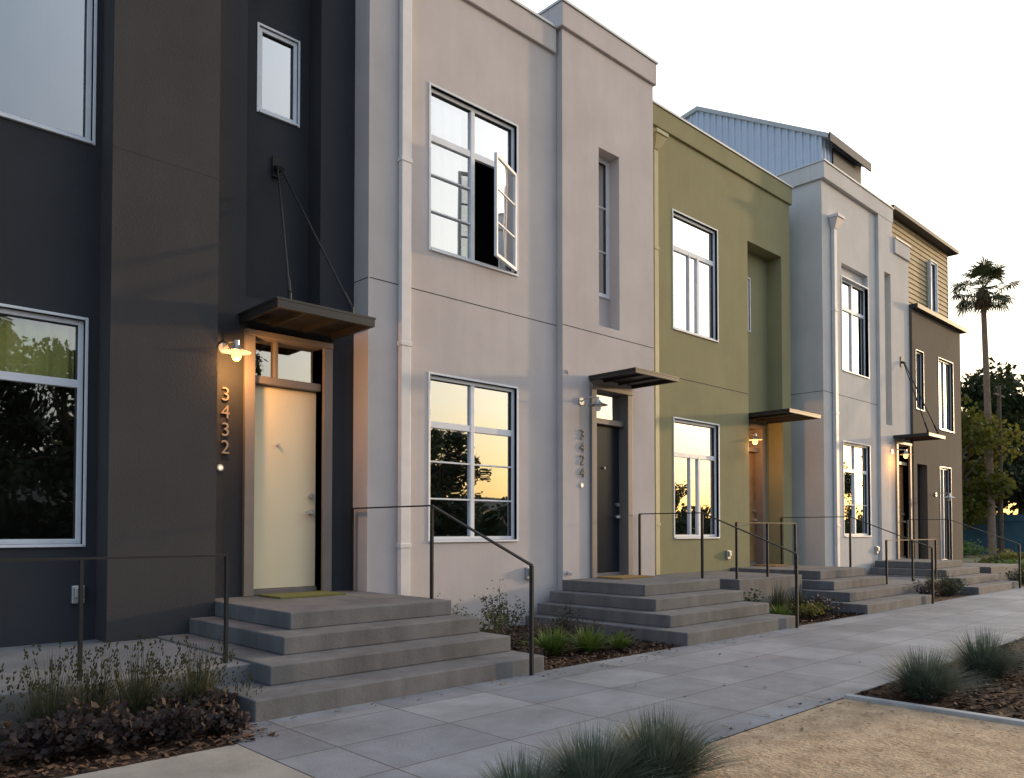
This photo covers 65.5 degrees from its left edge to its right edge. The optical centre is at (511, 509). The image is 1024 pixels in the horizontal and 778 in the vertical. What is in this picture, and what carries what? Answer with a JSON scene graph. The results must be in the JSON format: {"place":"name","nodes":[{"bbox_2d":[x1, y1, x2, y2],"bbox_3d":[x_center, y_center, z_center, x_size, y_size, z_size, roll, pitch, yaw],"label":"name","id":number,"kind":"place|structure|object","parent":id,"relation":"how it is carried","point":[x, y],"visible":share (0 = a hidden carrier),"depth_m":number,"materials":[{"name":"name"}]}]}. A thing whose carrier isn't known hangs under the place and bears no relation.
{"place":"outdoors","nodes":[
{"label":"outdoors","id":0,"kind":"place"},
{"bbox_2d":[157,592,543,721],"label":"concrete steps","id":1,"kind":"structure","parent":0,"point":[304,655],"depth_m":7.34,"materials":[{"name":"concrete"}]},
{"bbox_2d":[215,590,362,600],"bbox_3d":[-2.670,1.277,9.366,1.878,0.538,0.524,1,-2,-44],"label":"entry landing","id":2,"kind":"object","parent":1,"relation":"on","point":[256,597],"visible":0.14,"depth_m":8.99,"materials":[{"name":"concrete"}]},
{"bbox_2d":[258,591,345,598],"bbox_3d":[-2.425,0.990,9.223,0.830,0.020,0.520,1,-2,-44],"label":"door mat","id":3,"kind":"object","parent":2,"relation":"on","point":[300,594],"depth_m":9.11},
{"bbox_2d":[350,505,533,675],"bbox_3d":[-0.909,0.793,8.837,0.040,1.678,3.220,1,-2,-44],"label":"metal railing","id":4,"kind":"object","parent":1,"relation":"on","point":[531,616],"visible":1,"depth_m":8.66,"materials":[{"name":"metal"}]},
{"bbox_2d":[218,587,1023,777],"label":"sidewalk","id":5,"kind":"structure","parent":0,"point":[454,732],"depth_m":6.61,"materials":[{"name":"concrete"}]},
{"bbox_2d":[263,632,989,776],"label":"fallen leaves","id":6,"kind":"object","parent":5,"relation":"on","point":[821,709],"visible":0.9,"depth_m":6.45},
{"bbox_2d":[241,553,1023,777],"bbox_3d":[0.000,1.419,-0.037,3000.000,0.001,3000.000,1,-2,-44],"label":"ground","id":7,"kind":"structure","parent":0,"point":[969,558],"depth_m":6.82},
{"bbox_2d":[0,0,375,647],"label":"dark townhouse","id":8,"kind":"structure","parent":7,"relation":"on","point":[177,189],"depth_m":8.40,"materials":[{"name":"grey paint"}]},
{"bbox_2d":[0,303,88,547],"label":"lower window frame","id":9,"kind":"structure","parent":8,"relation":"in","point":[23,312],"depth_m":7.97,"materials":[{"name":"metal"}]},
{"bbox_2d":[0,0,96,145],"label":"upper window frame","id":10,"kind":"structure","parent":8,"relation":"in","point":[87,139],"depth_m":8.12,"materials":[{"name":"metal"}]},
{"bbox_2d":[218,340,250,360],"bbox_3d":[-3.092,-1.753,8.813,0.310,0.258,0.515,1,-2,-44],"label":"wall lamp","id":11,"kind":"object","parent":8,"relation":"attached to","point":[236,351],"visible":1,"depth_m":8.73,"materials":[{"name":"metal"}]},
{"bbox_2d":[256,22,299,127],"bbox_3d":[-2.912,-5.368,9.893,0.576,1.106,0.120,1,-2,-44],"label":"small window frame","id":12,"kind":"structure","parent":8,"relation":"in","point":[260,27],"depth_m":9.89,"materials":[{"name":"metal"}]},
{"bbox_2d":[253,385,315,588],"bbox_3d":[-2.791,-0.258,9.647,0.892,2.410,0.050,1,-2,-44],"label":"door leaf","id":13,"kind":"structure","parent":8,"relation":"in","point":[284,475],"depth_m":9.64,"materials":[{"name":"beige paint"}]},
{"bbox_2d":[64,744,312,777],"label":"sidewalk","id":14,"kind":"structure","parent":7,"relation":"on","point":[235,761],"depth_m":4.67,"materials":[{"name":"concrete"}]},
{"bbox_2d":[298,0,679,628],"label":"gray townhouse","id":15,"kind":"structure","parent":7,"relation":"on","point":[503,257],"depth_m":11.79,"materials":[{"name":"paint"}]},
{"bbox_2d":[431,94,509,257],"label":"upper window glass","id":16,"kind":"structure","parent":15,"relation":"in","point":[449,122],"depth_m":11.15,"materials":[{"name":"glass"}]},
{"bbox_2d":[428,372,517,542],"bbox_3d":[-0.546,-0.678,11.181,1.666,2.276,0.150,1,-2,-44],"label":"lower window frame","id":17,"kind":"structure","parent":15,"relation":"in","point":[470,428],"depth_m":11.19,"materials":[{"name":"metal"}]},
{"bbox_2d":[428,82,517,276],"bbox_3d":[-0.546,-4.586,11.283,1.666,2.276,0.150,1,-2,-44],"label":"upper window frame","id":18,"kind":"structure","parent":15,"relation":"in","point":[470,153],"depth_m":11.27,"materials":[{"name":"metal"}]},
{"bbox_2d":[503,392,508,429],"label":"lower window glass","id":19,"kind":"structure","parent":15,"relation":"in","point":[505,395],"depth_m":11.72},
{"bbox_2d":[578,396,607,410],"bbox_3d":[1.253,-1.631,12.341,0.310,0.258,0.515,1,-2,-44],"label":"wall lamp","id":20,"kind":"object","parent":15,"relation":"attached to","point":[597,404],"visible":1,"depth_m":12.26,"materials":[{"name":"metal"}]},
{"bbox_2d":[599,164,603,293],"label":"tower window glass","id":21,"kind":"structure","parent":15,"relation":"in","point":[601,168],"depth_m":13.38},
{"bbox_2d":[599,157,609,299],"bbox_3d":[1.434,-4.704,13.283,0.546,2.356,0.100,1,-2,-44],"label":"tower window frame","id":22,"kind":"structure","parent":15,"relation":"in","point":[606,296],"depth_m":13.41,"materials":[{"name":"metal"}]},
{"bbox_2d":[597,425,618,572],"bbox_3d":[1.496,-0.167,13.120,0.792,2.410,0.050,1,-2,-44],"label":"door leaf","id":23,"kind":"structure","parent":15,"relation":"in","point":[607,437],"depth_m":13.17,"materials":[{"name":"black paint"}]},
{"bbox_2d":[0,584,1023,777],"bbox_3d":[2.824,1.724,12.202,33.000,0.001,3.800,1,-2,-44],"label":"mulch bed","id":24,"kind":"object","parent":7,"relation":"on","point":[33,764],"depth_m":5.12,"materials":[{"name":"wood"}]},
{"bbox_2d":[0,730,41,761],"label":"heuchera plant","id":25,"kind":"object","parent":24,"relation":"on","point":[5,745],"visible":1,"depth_m":4.58,"materials":[{"name":"purple plant"}]},
{"bbox_2d":[0,677,47,729],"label":"sedge grass","id":26,"kind":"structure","parent":24,"relation":"on","point":[9,686],"depth_m":5.11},
{"bbox_2d":[0,711,99,762],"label":"heuchera plant","id":27,"kind":"object","parent":24,"relation":"on","point":[56,740],"visible":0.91,"depth_m":4.76,"materials":[{"name":"purple plant"}]},
{"bbox_2d":[0,640,130,734],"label":"sedge grass","id":28,"kind":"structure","parent":24,"relation":"on","point":[51,701],"depth_m":5.23,"materials":[{"name":"plant"}]},
{"bbox_2d":[16,697,115,744],"bbox_3d":[-2.845,1.363,5.079,0.435,0.349,0.503,-1,-2,21],"label":"heuchera plant","id":29,"kind":"object","parent":24,"relation":"on","point":[78,709],"visible":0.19,"depth_m":5.09,"materials":[{"name":"purple plant"}]},
{"bbox_2d":[33,639,159,722],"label":"sedge grass","id":30,"kind":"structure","parent":24,"relation":"on","point":[88,700],"depth_m":5.56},
{"bbox_2d":[68,699,164,753],"bbox_3d":[-2.552,1.375,5.048,0.560,0.322,0.552,-1,-2,28],"label":"heuchera plant","id":31,"kind":"object","parent":24,"relation":"on","point":[116,729],"visible":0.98,"depth_m":4.97,"materials":[{"name":"purple plant"}]},
{"bbox_2d":[0,638,250,737],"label":"concrete pad","id":32,"kind":"object","parent":24,"relation":"on","point":[11,658],"visible":0.2,"depth_m":6.51,"materials":[{"name":"concrete"}]},
{"bbox_2d":[0,554,228,678],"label":"metal railing","id":33,"kind":"object","parent":32,"relation":"on","point":[81,591],"visible":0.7,"depth_m":5.92,"materials":[{"name":"metal"}]},
{"bbox_2d":[60,631,215,720],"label":"sedge grass","id":34,"kind":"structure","parent":24,"relation":"on","point":[140,704],"depth_m":5.58,"materials":[{"name":"plant"}]},
{"bbox_2d":[133,701,223,744],"bbox_3d":[-2.220,1.392,5.224,0.530,0.319,0.498,1,-2,-44],"label":"heuchera plant","id":35,"kind":"object","parent":24,"relation":"on","point":[178,723],"visible":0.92,"depth_m":5.20,"materials":[{"name":"purple plant"}]},
{"bbox_2d":[145,687,217,719],"bbox_3d":[-2.371,1.411,5.632,0.533,0.286,0.428,1,-2,-44],"label":"heuchera plant","id":36,"kind":"object","parent":24,"relation":"on","point":[162,703],"visible":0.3,"depth_m":5.61,"materials":[{"name":"purple plant"}]},
{"bbox_2d":[127,631,263,708],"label":"sedge grass","id":37,"kind":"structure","parent":24,"relation":"on","point":[193,677],"depth_m":5.83,"materials":[{"name":"plant"}]},
{"bbox_2d":[185,686,238,712],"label":"heuchera plant","id":38,"kind":"object","parent":24,"relation":"on","point":[213,699],"visible":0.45,"depth_m":5.76,"materials":[{"name":"purple plant"}]},
{"bbox_2d":[191,699,251,735],"bbox_3d":[-1.989,1.428,5.472,0.380,0.252,0.430,1,-2,-30],"label":"heuchera plant","id":39,"kind":"object","parent":24,"relation":"on","point":[231,714],"visible":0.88,"depth_m":5.39,"materials":[{"name":"purple plant"}]},
{"bbox_2d":[471,605,508,634],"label":"garden shrub","id":40,"kind":"object","parent":24,"relation":"on","point":[484,625],"visible":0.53,"depth_m":9.37,"materials":[{"name":"green plant"}]},
{"bbox_2d":[474,579,523,634],"bbox_3d":[-0.181,1.272,10.024,0.575,0.787,0.525,1,-2,-44],"label":"garden shrub","id":41,"kind":"object","parent":24,"relation":"on","point":[495,615],"visible":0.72,"depth_m":10.01,"materials":[{"name":"green plant"}]},
{"bbox_2d":[482,623,526,650],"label":"garden shrub","id":42,"kind":"object","parent":24,"relation":"on","point":[513,635],"visible":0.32,"depth_m":8.91,"materials":[{"name":"green plant"}]},
{"bbox_2d":[483,593,534,635],"bbox_3d":[-0.096,1.371,10.562,0.643,0.618,0.651,0,-2,17],"label":"garden shrub","id":43,"kind":"object","parent":24,"relation":"on","point":[514,619],"visible":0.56,"depth_m":10.56,"materials":[{"name":"green plant"}]},
{"bbox_2d":[518,642,546,658],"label":"garden shrub","id":44,"kind":"object","parent":24,"relation":"on","point":[539,652],"visible":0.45,"depth_m":8.43,"materials":[{"name":"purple plant"}]},
{"bbox_2d":[516,615,575,644],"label":"garden shrub","id":45,"kind":"object","parent":24,"relation":"on","point":[543,631],"visible":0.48,"depth_m":9.54,"materials":[{"name":"green plant"}]},
{"bbox_2d":[544,598,580,635],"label":"garden shrub","id":46,"kind":"object","parent":24,"relation":"on","point":[560,619],"visible":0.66,"depth_m":10.53,"materials":[{"name":"green plant"}]},
{"bbox_2d":[554,616,601,640],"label":"garden shrub","id":47,"kind":"object","parent":24,"relation":"on","point":[577,626],"visible":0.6,"depth_m":9.92,"materials":[{"name":"green plant"}]},
{"bbox_2d":[607,628,636,645],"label":"garden shrub","id":48,"kind":"object","parent":24,"relation":"on","point":[626,635],"visible":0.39,"depth_m":9.72,"materials":[{"name":"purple plant"}]},
{"bbox_2d":[515,601,799,655],"bbox_3d":[2.212,1.498,10.575,5.728,0.358,1.099,1,-2,-44],"label":"strap leaf plant","id":49,"kind":"object","parent":24,"relation":"on","point":[589,642],"visible":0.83,"depth_m":9.09,"materials":[{"name":"green plant"}]},
{"bbox_2d":[729,586,763,601],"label":"garden shrub","id":50,"kind":"object","parent":24,"relation":"on","point":[749,599],"visible":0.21,"depth_m":12.40,"materials":[{"name":"green plant"}]},
{"bbox_2d":[786,600,830,617],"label":"garden shrub","id":51,"kind":"object","parent":24,"relation":"on","point":[809,610],"visible":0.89,"depth_m":12.68,"materials":[{"name":"green plant"}]},
{"bbox_2d":[802,593,844,612],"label":"garden shrub","id":52,"kind":"object","parent":24,"relation":"on","point":[824,601],"visible":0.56,"depth_m":13.14,"materials":[{"name":"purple plant"}]},
{"bbox_2d":[730,565,931,613],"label":"concrete steps","id":53,"kind":"structure","parent":24,"relation":"on","point":[855,589],"depth_m":14.65,"materials":[{"name":"concrete"}]},
{"bbox_2d":[735,522,796,578],"bbox_3d":[4.377,0.693,13.644,2.024,0.928,0.040,1,-2,-44],"label":"metal railing","id":54,"kind":"object","parent":53,"relation":"on","point":[767,548],"visible":0.95,"depth_m":13.63,"materials":[{"name":"metal"}]},
{"bbox_2d":[780,516,933,603],"bbox_3d":[6.933,0.987,16.246,0.040,1.678,3.100,1,-2,-44],"label":"metal railing","id":55,"kind":"object","parent":53,"relation":"on","point":[850,559],"visible":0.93,"depth_m":16.25,"materials":[{"name":"metal"}]},
{"bbox_2d":[755,564,1023,613],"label":"shrub","id":56,"kind":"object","parent":24,"relation":"on","point":[777,596],"depth_m":13.08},
{"bbox_2d":[909,579,948,598],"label":"garden shrub","id":57,"kind":"object","parent":24,"relation":"on","point":[927,591],"visible":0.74,"depth_m":15.85,"materials":[{"name":"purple plant"}]},
{"bbox_2d":[867,559,1018,594],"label":"concrete steps","id":58,"kind":"structure","parent":24,"relation":"on","point":[979,583],"depth_m":18.90,"materials":[{"name":"concrete"}]},
{"bbox_2d":[885,539,936,583],"bbox_3d":[8.578,1.108,17.054,2.824,0.918,0.040,1,-2,-44],"label":"metal railing","id":59,"kind":"object","parent":58,"relation":"on","point":[912,555],"visible":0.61,"depth_m":17.04,"materials":[{"name":"metal"}]},
{"bbox_2d":[906,519,1020,587],"bbox_3d":[11.335,1.088,20.105,0.040,1.678,2.600,1,-2,-44],"label":"metal railing","id":60,"kind":"object","parent":58,"relation":"on","point":[1019,554],"visible":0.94,"depth_m":20.29,"materials":[{"name":"metal"}]},
{"bbox_2d":[937,576,968,594],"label":"garden shrub","id":61,"kind":"object","parent":24,"relation":"on","point":[956,588],"visible":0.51,"depth_m":17.16,"materials":[{"name":"green plant"}]},
{"bbox_2d":[962,563,1018,580],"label":"concrete planter wall","id":62,"kind":"structure","parent":24,"relation":"on","point":[991,568],"depth_m":21.27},
{"bbox_2d":[999,566,1023,583],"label":"garden shrub","id":63,"kind":"object","parent":24,"relation":"on","point":[1015,576],"visible":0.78,"depth_m":20.04,"materials":[{"name":"green plant"}]},
{"bbox_2d":[525,575,794,645],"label":"concrete steps","id":64,"kind":"structure","parent":7,"relation":"on","point":[684,611],"depth_m":11.04,"materials":[{"name":"concrete"}]},
{"bbox_2d":[597,575,652,578],"bbox_3d":[1.810,1.081,12.702,0.800,0.020,0.500,1,-2,-44],"label":"door mat","id":65,"kind":"object","parent":64,"relation":"on","point":[625,576],"depth_m":12.64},
{"bbox_2d":[638,512,798,627],"bbox_3d":[3.111,0.886,12.401,0.040,1.678,2.820,1,-2,-44],"label":"metal railing","id":66,"kind":"object","parent":64,"relation":"attached to","point":[702,568],"visible":0.93,"depth_m":12.51,"materials":[{"name":"metal"}]},
{"bbox_2d":[653,100,820,574],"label":"green townhouse","id":67,"kind":"structure","parent":7,"relation":"on","point":[721,281],"depth_m":15.95,"materials":[{"name":"green paint"}]},
{"bbox_2d":[673,217,711,337],"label":"window glass","id":68,"kind":"structure","parent":67,"relation":"in","point":[692,239],"depth_m":15.49,"materials":[{"name":"glass"}]},
{"bbox_2d":[674,423,712,533],"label":"window glass","id":69,"kind":"structure","parent":67,"relation":"in","point":[691,439],"depth_m":15.38,"materials":[{"name":"glass"}]},
{"bbox_2d":[672,208,718,342],"bbox_3d":[3.531,-4.477,15.454,1.566,2.276,0.150,1,-2,-44],"label":"window frame","id":70,"kind":"structure","parent":67,"relation":"in","point":[689,255],"depth_m":15.55,"materials":[{"name":"metal"}]},
{"bbox_2d":[673,417,719,538],"bbox_3d":[3.531,-0.568,15.352,1.566,2.276,0.150,1,-2,-44],"label":"window frame","id":71,"kind":"structure","parent":67,"relation":"in","point":[675,454],"depth_m":15.44,"materials":[{"name":"metal"}]},
{"bbox_2d":[748,277,750,332],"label":"small window frame","id":72,"kind":"structure","parent":67,"relation":"in","point":[749,289],"depth_m":17.47,"materials":[{"name":"metal"}]},
{"bbox_2d":[749,452,755,560],"bbox_3d":[5.096,-0.053,17.471,0.852,2.410,0.050,1,-2,-44],"label":"door leaf","id":73,"kind":"structure","parent":67,"relation":"in","point":[751,455],"depth_m":17.66,"materials":[{"name":"beige wood"}]},
{"bbox_2d":[690,699,1023,777],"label":"decomposed granite strip","id":74,"kind":"object","parent":7,"relation":"on","point":[804,747],"visible":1,"depth_m":5.16,"materials":[{"name":"gravel"}]},
{"bbox_2d":[443,745,577,777],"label":"ornamental grass","id":75,"kind":"object","parent":74,"relation":"on","point":[524,772],"depth_m":3.89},
{"bbox_2d":[506,719,689,777],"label":"ornamental grass","id":76,"kind":"object","parent":74,"relation":"on","point":[589,762],"depth_m":4.09,"materials":[{"name":"plant"}]},
{"bbox_2d":[560,702,767,777],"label":"ornamental grass","id":77,"kind":"object","parent":74,"relation":"on","point":[678,747],"depth_m":4.30,"materials":[{"name":"plant"}]},
{"bbox_2d":[715,699,1023,777],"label":"gravel bits","id":78,"kind":"object","parent":74,"relation":"on","point":[875,733],"visible":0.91,"depth_m":5.23,"materials":[{"name":"gravel"}]},
{"bbox_2d":[775,158,945,574],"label":"white townhouse","id":79,"kind":"structure","parent":7,"relation":"on","point":[849,325],"depth_m":19.14,"materials":[{"name":"white paint"}]},
{"bbox_2d":[680,106,871,184],"bbox_3d":[7.069,-9.150,23.428,2.610,5.320,5.850,1,-2,-44],"label":"metal penthouse","id":80,"kind":"object","parent":79,"relation":"on","point":[774,148],"visible":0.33,"depth_m":21.71,"materials":[{"name":"metal"}]},
{"bbox_2d":[832,148,860,183],"bbox_3d":[9.052,-8.915,21.526,1.700,1.150,0.030,1,-2,-44],"label":"clerestory window","id":81,"kind":"structure","parent":80,"relation":"in","point":[839,160],"depth_m":21.48,"materials":[{"name":"glass"}]},
{"bbox_2d":[842,283,862,374],"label":"upper window glass","id":82,"kind":"structure","parent":79,"relation":"in","point":[856,294],"depth_m":19.59,"materials":[{"name":"glass"}]},
{"bbox_2d":[844,445,865,532],"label":"lower window glass","id":83,"kind":"structure","parent":79,"relation":"in","point":[848,451],"depth_m":19.45,"materials":[{"name":"glass"}]},
{"bbox_2d":[841,275,869,378],"bbox_3d":[8.317,-4.398,19.426,1.556,2.286,0.180,1,-2,-44],"label":"upper window frame","id":84,"kind":"structure","parent":79,"relation":"in","point":[843,279],"depth_m":19.61,"materials":[{"name":"metal"}]},
{"bbox_2d":[843,441,871,536],"bbox_3d":[8.328,-0.465,19.312,1.556,2.276,0.150,1,-2,-44],"label":"lower window frame","id":85,"kind":"structure","parent":79,"relation":"in","point":[854,471],"depth_m":19.33,"materials":[{"name":"metal"}]},
{"bbox_2d":[899,466,903,555],"bbox_3d":[10.230,0.044,21.173,0.792,2.410,0.050,1,-2,-44],"label":"door leaf","id":86,"kind":"structure","parent":79,"relation":"in","point":[901,517],"depth_m":21.33,"materials":[{"name":"black wood"}]},
{"bbox_2d":[891,204,966,562],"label":"brown townhouse","id":87,"kind":"structure","parent":7,"relation":"on","point":[935,332],"depth_m":22.78,"materials":[{"name":"paint"}]},
{"bbox_2d":[916,354,919,407],"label":"upper window glass","id":88,"kind":"structure","parent":87,"relation":"in","point":[917,356],"depth_m":22.00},
{"bbox_2d":[917,466,920,558],"bbox_3d":[11.108,0.086,21.997,0.710,2.580,0.050,1,-2,-44],"label":"door leaf","id":89,"kind":"structure","parent":87,"relation":"in","point":[918,484],"depth_m":22.17,"materials":[{"name":"black paint"}]},
{"bbox_2d":[915,349,924,411],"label":"upper window frame","id":90,"kind":"structure","parent":87,"relation":"in","point":[919,352],"depth_m":22.05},
{"bbox_2d":[927,259,937,312],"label":"attic window frame","id":91,"kind":"structure","parent":87,"relation":"in","point":[930,261],"depth_m":23.25,"materials":[{"name":"metal"}]},
{"bbox_2d":[931,265,933,310],"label":"attic window glass","id":92,"kind":"structure","parent":87,"relation":"in","point":[932,267],"depth_m":23.46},
{"bbox_2d":[940,470,947,558],"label":"lower window glass","id":93,"kind":"structure","parent":87,"relation":"in","point":[945,472],"depth_m":23.30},
{"bbox_2d":[939,362,949,429],"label":"upper window glass","id":94,"kind":"structure","parent":87,"relation":"in","point":[946,368],"depth_m":23.50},
{"bbox_2d":[939,466,952,559],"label":"lower window frame","id":95,"kind":"structure","parent":87,"relation":"in","point":[942,468],"depth_m":23.16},
{"bbox_2d":[938,357,954,432],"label":"upper window frame","id":96,"kind":"structure","parent":87,"relation":"in","point":[943,400],"depth_m":23.34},
{"bbox_2d":[844,694,1023,725],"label":"concrete edging","id":97,"kind":"object","parent":7,"relation":"on","point":[981,716],"visible":1,"depth_m":6.11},
{"bbox_2d":[855,638,1023,717],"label":"planting strip","id":98,"kind":"object","parent":7,"relation":"on","point":[1006,712],"depth_m":6.75,"materials":[{"name":"soil"}]},
{"bbox_2d":[853,643,1012,700],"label":"ornamental grass","id":99,"kind":"object","parent":98,"relation":"on","point":[930,680],"depth_m":6.54,"materials":[{"name":"plant"}]},
{"bbox_2d":[916,627,1023,679],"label":"ornamental grass","id":100,"kind":"object","parent":98,"relation":"on","point":[985,657],"depth_m":7.47,"materials":[{"name":"plant"}]},
{"bbox_2d":[963,539,993,556],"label":"garden shrub","id":101,"kind":"object","parent":7,"relation":"on","point":[967,549],"visible":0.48,"depth_m":40.39,"materials":[{"name":"green plant"}]},
{"bbox_2d":[948,256,1023,554],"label":"palm tree","id":102,"kind":"object","parent":7,"relation":"on","point":[984,302],"visible":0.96,"depth_m":44.40,"materials":[{"name":"plant"}]},
{"bbox_2d":[961,394,1023,530],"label":"street tree","id":103,"kind":"object","parent":7,"relation":"on","point":[979,433],"visible":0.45,"depth_m":44.12,"materials":[{"name":"green plant"}]},
{"bbox_2d":[961,367,1023,513],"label":"street tree","id":104,"kind":"object","parent":7,"relation":"on","point":[1012,408],"visible":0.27,"depth_m":50.48,"materials":[{"name":"green plant"}]},
{"bbox_2d":[961,357,1023,509],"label":"street tree","id":105,"kind":"object","parent":7,"relation":"on","point":[996,374],"visible":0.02,"depth_m":55.04,"materials":[{"name":"green plant"}]},
{"bbox_2d":[962,451,1023,510],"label":"street tree","id":106,"kind":"object","parent":7,"relation":"on","point":[1017,474],"visible":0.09,"depth_m":49.04,"materials":[{"name":"green plant"}]},
{"bbox_2d":[963,514,1023,553],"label":"board fence","id":107,"kind":"object","parent":7,"relation":"on","point":[1013,528],"visible":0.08,"depth_m":46.50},
{"bbox_2d":[993,385,1004,554],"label":"utility pole","id":108,"kind":"object","parent":7,"relation":"on","point":[1000,510],"visible":0.65,"depth_m":44.48,"materials":[{"name":"brown wood"}]},
{"bbox_2d":[974,549,1023,563],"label":"garden shrub","id":109,"kind":"object","parent":7,"relation":"on","point":[1003,556],"visible":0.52,"depth_m":27.09,"materials":[{"name":"green plant"}]},
{"bbox_2d":[991,558,1023,570],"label":"garden shrub","id":110,"kind":"object","parent":7,"relation":"on","point":[1013,561],"visible":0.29,"depth_m":25.02,"materials":[{"name":"green plant"}]},
{"bbox_2d":[655,571,801,612],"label":"concrete planter wall","id":111,"kind":"structure","parent":0,"point":[745,581],"depth_m":13.56,"materials":[{"name":"concrete"}]},
{"bbox_2d":[517,0,1023,514],"label":"sky","id":112,"kind":"structure","parent":0,"point":[930,93],"materials":[{"name":"white"}]},
{"bbox_2d":[888,576,943,593],"bbox_3d":[8.039,1.711,17.595,2.990,0.300,1.890,1,-2,-44],"label":"concrete pad","id":113,"kind":"object","parent":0,"point":[908,581],"visible":0.04,"depth_m":17.01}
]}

